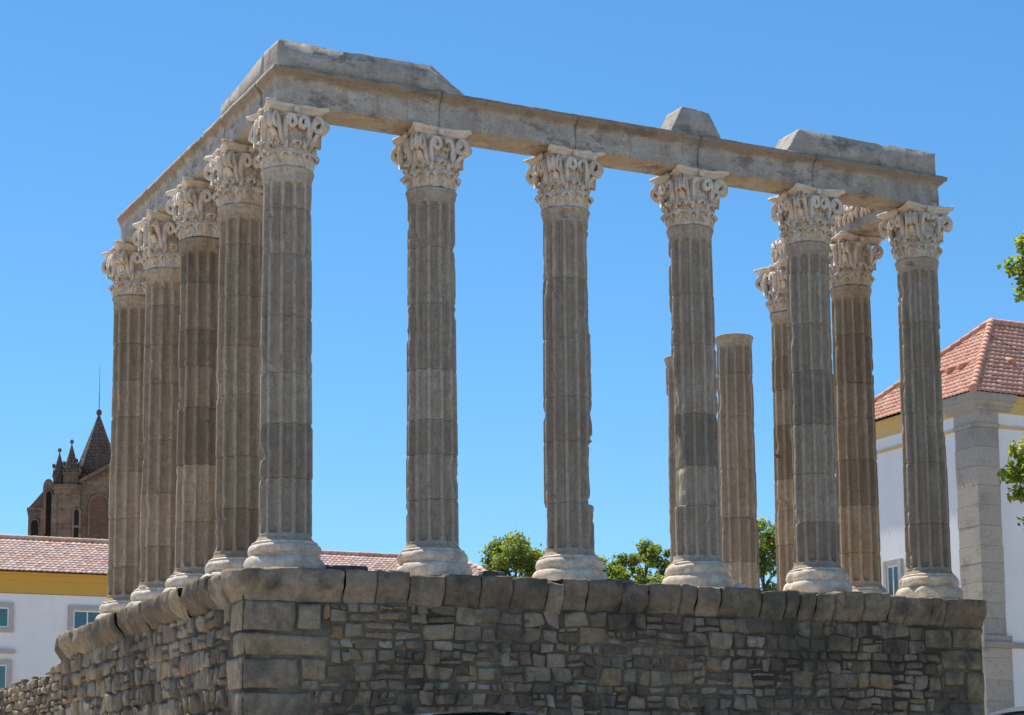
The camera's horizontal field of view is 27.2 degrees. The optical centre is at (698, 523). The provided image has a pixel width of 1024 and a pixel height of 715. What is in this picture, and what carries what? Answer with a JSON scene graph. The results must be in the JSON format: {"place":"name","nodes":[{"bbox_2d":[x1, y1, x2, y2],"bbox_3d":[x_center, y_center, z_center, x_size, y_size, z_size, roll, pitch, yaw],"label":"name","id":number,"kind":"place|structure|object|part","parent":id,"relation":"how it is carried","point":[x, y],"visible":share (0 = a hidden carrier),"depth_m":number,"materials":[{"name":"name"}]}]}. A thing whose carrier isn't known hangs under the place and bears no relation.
{"place":"outdoors","nodes":[
{"label":"outdoors","id":0,"kind":"place"},
{"bbox_2d":[27,380,110,574],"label":"church tower","id":1,"kind":"structure","parent":0,"point":[71,500],"depth_m":177.09,"materials":[{"name":"stone"}]},
{"bbox_2d":[31,520,37,535],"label":"arched window","id":2,"kind":"structure","parent":1,"relation":"in","point":[34,525],"depth_m":176.50,"materials":[{"name":"black glass"}]},
{"bbox_2d":[46,492,51,534],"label":"arched window","id":3,"kind":"structure","parent":1,"relation":"in","point":[48,502],"depth_m":176.37,"materials":[{"name":"black glass"}]},
{"bbox_2d":[74,509,78,537],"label":"arched window","id":4,"kind":"structure","parent":1,"relation":"in","point":[76,513],"depth_m":176.02,"materials":[{"name":"black glass"}]},
{"bbox_2d":[0,534,487,689],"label":"white building","id":5,"kind":"structure","parent":0,"point":[42,607],"depth_m":91.38,"materials":[{"name":"paint"}]},
{"bbox_2d":[0,602,13,631],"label":"window","id":6,"kind":"structure","parent":5,"relation":"in","point":[6,609],"depth_m":90.06,"materials":[{"name":"stone"}]},
{"bbox_2d":[0,650,15,689],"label":"window","id":7,"kind":"structure","parent":5,"relation":"in","point":[5,665],"depth_m":89.71,"materials":[{"name":"stone"}]},
{"bbox_2d":[68,605,99,630],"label":"window","id":8,"kind":"structure","parent":5,"relation":"in","point":[78,616],"depth_m":91.65,"materials":[{"name":"stone"}]},
{"bbox_2d":[413,711,535,714],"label":"parked car","id":9,"kind":"object","parent":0,"point":[477,713],"visible":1,"depth_m":25.44,"materials":[{"name":"paint"}]},
{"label":"windows","id":10,"kind":"part","parent":9,"relation":"part of","materials":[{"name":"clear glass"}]},
{"bbox_2d":[0,0,1023,588],"label":"sky","id":11,"kind":"structure","parent":0,"point":[98,98],"materials":[{"name":"blue"}]},
{"bbox_2d":[987,706,1023,714],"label":"parked car","id":12,"kind":"object","parent":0,"point":[1018,710],"visible":1,"depth_m":26.02,"materials":[{"name":"grey paint"}]},
{"label":"pavement","id":13,"kind":"structure","parent":0,"visible":0},
{"bbox_2d":[0,663,61,714],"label":"rubble wall","id":14,"kind":"structure","parent":13,"relation":"on","point":[38,696],"depth_m":44.49,"materials":[{"name":"beige stone"}]},
{"bbox_2d":[54,566,986,714],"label":"temple podium","id":15,"kind":"object","parent":13,"relation":"on","point":[273,640],"visible":1,"depth_m":35.84,"materials":[{"name":"stone"}]},
{"bbox_2d":[95,240,145,618],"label":"temple column","id":16,"kind":"structure","parent":15,"relation":"on","point":[122,268],"depth_m":42.63,"materials":[{"name":"stone"}]},
{"bbox_2d":[127,210,180,606],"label":"temple column","id":17,"kind":"structure","parent":15,"relation":"on","point":[155,239],"depth_m":40.62,"materials":[{"name":"stone"}]},
{"bbox_2d":[117,188,150,244],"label":"architrave block","id":18,"kind":"structure","parent":17,"relation":"on","point":[136,209],"depth_m":42.36,"materials":[{"name":"stone"}]},
{"bbox_2d":[163,177,219,591],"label":"temple column","id":19,"kind":"structure","parent":15,"relation":"on","point":[191,207],"depth_m":38.63,"materials":[{"name":"stone"}]},
{"bbox_2d":[147,154,185,214],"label":"architrave block","id":20,"kind":"structure","parent":19,"relation":"on","point":[171,175],"depth_m":40.42,"materials":[{"name":"stone"}]},
{"bbox_2d":[182,117,224,181],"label":"architrave block","id":21,"kind":"structure","parent":19,"relation":"on","point":[207,143],"depth_m":38.43,"materials":[{"name":"stone"}]},
{"bbox_2d":[201,139,262,578],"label":"temple column","id":22,"kind":"structure","parent":15,"relation":"on","point":[232,171],"depth_m":36.63,"materials":[{"name":"stone"}]},
{"bbox_2d":[221,82,262,144],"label":"architrave block","id":23,"kind":"structure","parent":22,"relation":"on","point":[237,124],"depth_m":36.50,"materials":[{"name":"stone"}]},
{"bbox_2d":[220,54,263,116],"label":"frieze block","id":24,"kind":"structure","parent":23,"relation":"on","point":[253,75],"depth_m":36.53,"materials":[{"name":"stone"}]},
{"bbox_2d":[244,97,329,568],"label":"temple column","id":25,"kind":"structure","parent":15,"relation":"on","point":[285,138],"depth_m":34.62,"materials":[{"name":"stone"}]},
{"bbox_2d":[255,63,441,135],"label":"architrave block","id":26,"kind":"structure","parent":25,"relation":"on","point":[371,105],"depth_m":35.67,"materials":[{"name":"stone"}]},
{"bbox_2d":[264,39,463,94],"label":"frieze block","id":27,"kind":"structure","parent":26,"relation":"on","point":[307,56],"depth_m":35.76,"materials":[{"name":"stone"}]},
{"bbox_2d":[327,565,367,570],"bbox_3d":[-5.735,0.780,34.422,0.643,0.183,0.359,4,-10,-30],"label":"loose stone","id":28,"kind":"object","parent":15,"relation":"on","point":[345,567],"visible":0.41,"depth_m":34.28,"materials":[{"name":"grey stone"}]},
{"bbox_2d":[391,121,471,574],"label":"temple column","id":29,"kind":"structure","parent":15,"relation":"on","point":[428,160],"depth_m":35.92,"materials":[{"name":"stone"}]},
{"bbox_2d":[439,92,578,155],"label":"architrave block","id":30,"kind":"structure","parent":29,"relation":"on","point":[495,125],"depth_m":37.10,"materials":[{"name":"stone"}]},
{"bbox_2d":[478,571,504,575],"bbox_3d":[-3.477,0.885,35.498,0.438,0.185,0.320,4,-10,-30],"label":"loose stone","id":31,"kind":"object","parent":15,"relation":"on","point":[491,573],"visible":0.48,"depth_m":35.36,"materials":[{"name":"grey stone"}]},
{"bbox_2d":[523,144,607,580],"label":"temple column","id":32,"kind":"structure","parent":15,"relation":"on","point":[563,180],"depth_m":37.22,"materials":[{"name":"stone"}]},
{"bbox_2d":[575,115,700,175],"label":"architrave block","id":33,"kind":"structure","parent":32,"relation":"on","point":[630,147],"depth_m":38.39,"materials":[{"name":"stone"}]},
{"bbox_2d":[661,106,720,137],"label":"frieze block","id":34,"kind":"structure","parent":33,"relation":"on","point":[689,120],"depth_m":39.10,"materials":[{"name":"stone"}]},
{"bbox_2d":[606,579,632,582],"bbox_3d":[-1.480,1.063,36.964,0.635,0.166,0.400,4,-10,-30],"label":"loose stone","id":35,"kind":"object","parent":15,"relation":"on","point":[626,581],"visible":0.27,"depth_m":36.84,"materials":[{"name":"grey stone"}]},
{"bbox_2d":[664,356,677,562],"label":"temple column","id":36,"kind":"structure","parent":15,"relation":"on","point":[670,387],"depth_m":49.27,"materials":[{"name":"stone"}]},
{"bbox_2d":[649,164,734,586],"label":"temple column","id":37,"kind":"structure","parent":15,"relation":"on","point":[686,198],"depth_m":38.54,"materials":[{"name":"stone"}]},
{"bbox_2d":[697,135,815,194],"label":"architrave block","id":38,"kind":"structure","parent":37,"relation":"on","point":[759,168],"depth_m":39.67,"materials":[{"name":"stone"}]},
{"bbox_2d":[715,333,759,588],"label":"temple column","id":39,"kind":"structure","parent":15,"relation":"on","point":[738,500],"depth_m":47.13,"materials":[{"name":"stone"}]},
{"bbox_2d":[734,584,745,587],"bbox_3d":[0.747,1.155,37.819,0.221,0.133,0.162,4,-10,-30],"label":"loose stone","id":40,"kind":"object","parent":15,"relation":"on","point":[740,585],"visible":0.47,"depth_m":37.76,"materials":[{"name":"grey stone"}]},
{"bbox_2d":[753,259,794,590],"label":"temple column","id":41,"kind":"structure","parent":15,"relation":"on","point":[773,288],"depth_m":45.24,"materials":[{"name":"stone"}]},
{"bbox_2d":[771,227,834,264],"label":"architrave block","id":42,"kind":"structure","parent":41,"relation":"on","point":[778,252],"depth_m":45.79,"materials":[{"name":"stone"}]},
{"bbox_2d":[767,182,852,592],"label":"temple column","id":43,"kind":"structure","parent":15,"relation":"on","point":[804,218],"depth_m":39.82,"materials":[{"name":"stone"}]},
{"bbox_2d":[829,231,888,593],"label":"temple column","id":44,"kind":"structure","parent":15,"relation":"on","point":[853,258],"depth_m":43.16,"materials":[{"name":"stone"}]},
{"bbox_2d":[834,205,886,236],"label":"architrave block","id":45,"kind":"structure","parent":44,"relation":"on","point":[856,220],"depth_m":43.18,"materials":[{"name":"stone"}]},
{"bbox_2d":[876,200,963,598],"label":"temple column","id":46,"kind":"structure","parent":15,"relation":"on","point":[913,232],"depth_m":41.12,"materials":[{"name":"stone"}]},
{"bbox_2d":[812,155,946,211],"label":"architrave block","id":47,"kind":"structure","parent":46,"relation":"on","point":[873,186],"depth_m":41.04,"materials":[{"name":"stone"}]},
{"bbox_2d":[775,129,935,174],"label":"frieze block","id":48,"kind":"structure","parent":47,"relation":"on","point":[809,142],"depth_m":40.92,"materials":[{"name":"stone"}]},
{"bbox_2d":[997,230,1023,529],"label":"tree","id":49,"kind":"object","parent":13,"relation":"on","point":[1012,474],"visible":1,"depth_m":37.86,"materials":[{"name":"green plant"}]},
{"bbox_3d":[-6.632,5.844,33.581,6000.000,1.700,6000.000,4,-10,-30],"label":"ground","id":50,"kind":"structure","parent":0,"visible":0},
{"bbox_2d":[478,527,544,577],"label":"tree","id":51,"kind":"object","parent":50,"relation":"on","point":[505,557],"visible":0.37,"depth_m":104.74,"materials":[{"name":"green plant"}]},
{"bbox_2d":[596,554,631,579],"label":"tree","id":52,"kind":"object","parent":50,"relation":"on","point":[613,570],"visible":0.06,"depth_m":104.64,"materials":[{"name":"green plant"}]},
{"bbox_2d":[611,537,670,584],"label":"tree","id":53,"kind":"object","parent":50,"relation":"on","point":[649,552],"visible":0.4,"depth_m":106.01,"materials":[{"name":"green plant"}]},
{"bbox_2d":[757,517,776,589],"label":"tree","id":54,"kind":"object","parent":50,"relation":"on","point":[766,545],"visible":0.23,"depth_m":105.08,"materials":[{"name":"green plant"}]},
{"bbox_2d":[874,318,1023,714],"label":"white building","id":55,"kind":"structure","parent":50,"relation":"on","point":[982,370],"depth_m":65.57,"materials":[{"name":"paint"}]},
{"bbox_2d":[882,558,903,594],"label":"window","id":56,"kind":"structure","parent":55,"relation":"in","point":[893,571],"depth_m":68.60,"materials":[{"name":"stone"}]}
]}

